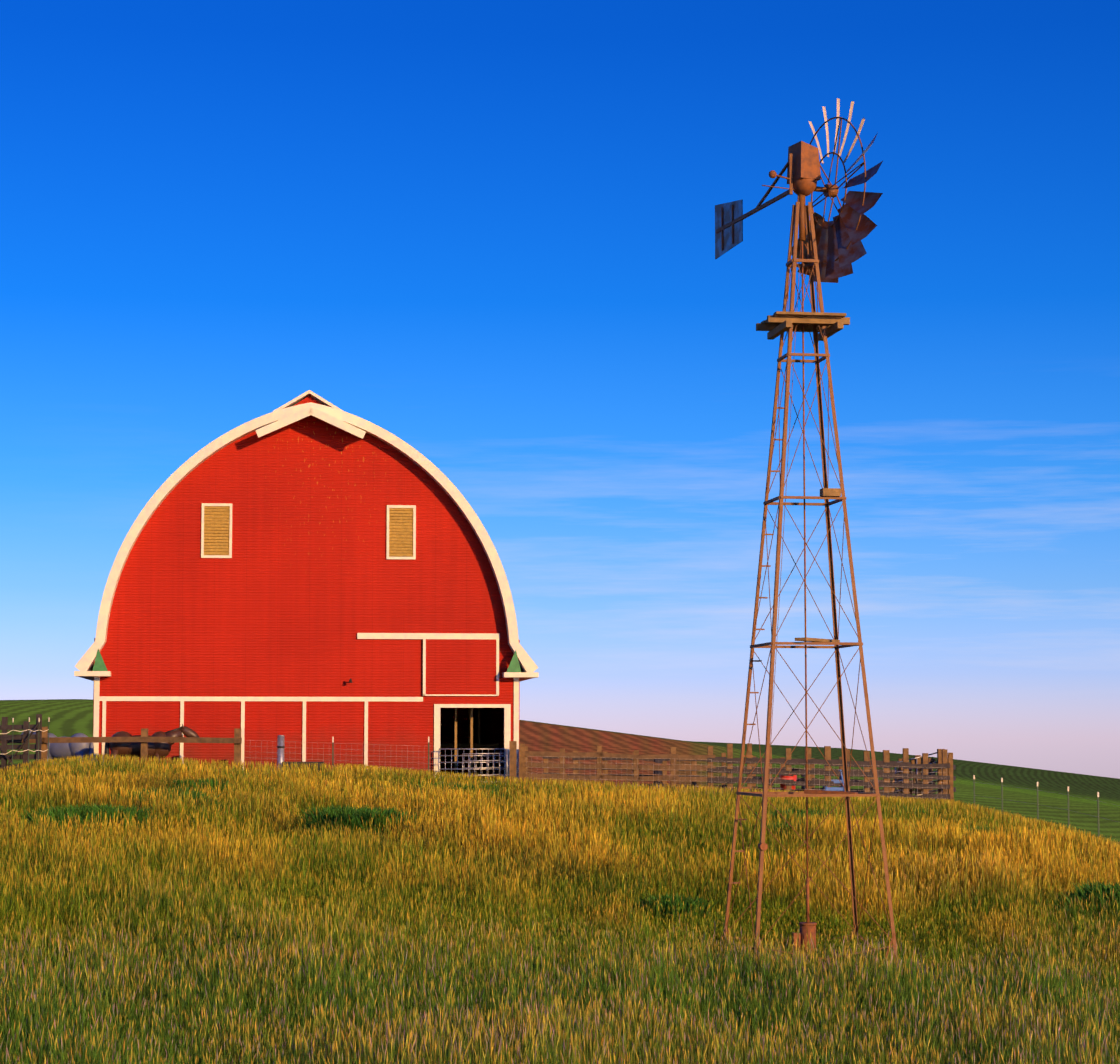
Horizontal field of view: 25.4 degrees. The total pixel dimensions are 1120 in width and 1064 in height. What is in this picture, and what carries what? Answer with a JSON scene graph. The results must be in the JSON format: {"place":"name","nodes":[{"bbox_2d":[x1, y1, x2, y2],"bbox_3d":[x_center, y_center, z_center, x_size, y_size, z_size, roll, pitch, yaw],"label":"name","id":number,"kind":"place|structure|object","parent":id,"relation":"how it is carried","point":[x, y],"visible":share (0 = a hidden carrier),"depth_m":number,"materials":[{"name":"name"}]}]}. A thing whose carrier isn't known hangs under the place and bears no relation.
{"place":"outdoors","nodes":[
{"label":"outdoors","id":0,"kind":"place"},
{"bbox_2d":[0,753,1119,1063],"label":"grass field","id":1,"kind":"structure","parent":0,"point":[180,911],"depth_m":32.29,"materials":[{"name":"yellow plant"}]},
{"bbox_2d":[0,699,1119,848],"bbox_3d":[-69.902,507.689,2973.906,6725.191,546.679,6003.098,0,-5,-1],"label":"terrain","id":2,"kind":"structure","parent":0,"point":[70,717],"depth_m":269.92,"materials":[{"name":"green plant"}]},
{"bbox_2d":[21,729,93,761],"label":"grey horse","id":3,"kind":"object","parent":2,"relation":"on","point":[63,750],"visible":0.33,"depth_m":69.97},
{"bbox_2d":[0,714,241,777],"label":"paddock fence","id":4,"kind":"object","parent":2,"relation":"on","point":[144,739],"visible":0.54,"depth_m":67.30,"materials":[{"name":"brown wood"}]},
{"bbox_2d":[0,717,49,765],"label":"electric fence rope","id":5,"kind":"object","parent":4,"relation":"attached to","point":[38,750],"visible":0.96,"depth_m":65.78,"materials":[{"name":"grey"}]},
{"bbox_2d":[104,724,198,763],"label":"horse bay","id":6,"kind":"object","parent":2,"relation":"on","point":[157,749],"visible":0.52,"depth_m":68.00,"materials":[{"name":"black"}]},
{"bbox_2d":[74,390,538,785],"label":"barn","id":7,"kind":"structure","parent":2,"relation":"on","point":[302,573],"depth_m":71.27,"materials":[{"name":"red paint"}]},
{"bbox_2d":[244,735,507,782],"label":"fence","id":8,"kind":"object","parent":2,"relation":"on","point":[280,747],"visible":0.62,"depth_m":70.75,"materials":[{"name":"silver metal"}]},
{"bbox_2d":[509,741,524,789],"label":"gate posts","id":9,"kind":"object","parent":2,"relation":"on","point":[512,759],"visible":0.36,"depth_m":70.50,"materials":[{"name":"brown wood"}]},
{"bbox_2d":[525,746,715,791],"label":"corral fence","id":10,"kind":"object","parent":2,"relation":"on","point":[636,767],"visible":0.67,"depth_m":71.61,"materials":[{"name":"brown wood"}]},
{"bbox_2d":[543,751,935,801],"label":"corral fence","id":11,"kind":"object","parent":2,"relation":"on","point":[693,772],"visible":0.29,"depth_m":76.82,"materials":[{"name":"brown wood"}]},
{"bbox_2d":[653,759,955,791],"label":"fence posts","id":12,"kind":"object","parent":2,"relation":"on","point":[661,772],"visible":0.33,"depth_m":74.65,"materials":[{"name":"brown wood"}]},
{"bbox_2d":[707,743,949,805],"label":"corral fence","id":13,"kind":"object","parent":2,"relation":"on","point":[886,765],"visible":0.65,"depth_m":73.14,"materials":[{"name":"brown wood"}]},
{"bbox_2d":[779,749,953,800],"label":"corral junk","id":14,"kind":"object","parent":2,"relation":"on","point":[917,759],"visible":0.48,"depth_m":74.45,"materials":[{"name":"brown wood"}]},
{"bbox_2d":[973,775,1119,837],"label":"fence","id":15,"kind":"object","parent":2,"relation":"on","point":[974,782],"visible":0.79,"depth_m":77.97,"materials":[{"name":"grey"}]},
{"bbox_2d":[0,0,1119,778],"label":"sky","id":16,"kind":"structure","parent":0,"point":[481,233],"materials":[{"name":"blue"}]},
{"bbox_2d":[715,98,898,964],"bbox_3d":[3.128,0.110,33.311,1.939,11.718,3.436,1,-5,-9],"label":"windmill","id":17,"kind":"object","parent":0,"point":[822,250],"visible":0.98,"depth_m":32.90,"materials":[{"name":"metal"}]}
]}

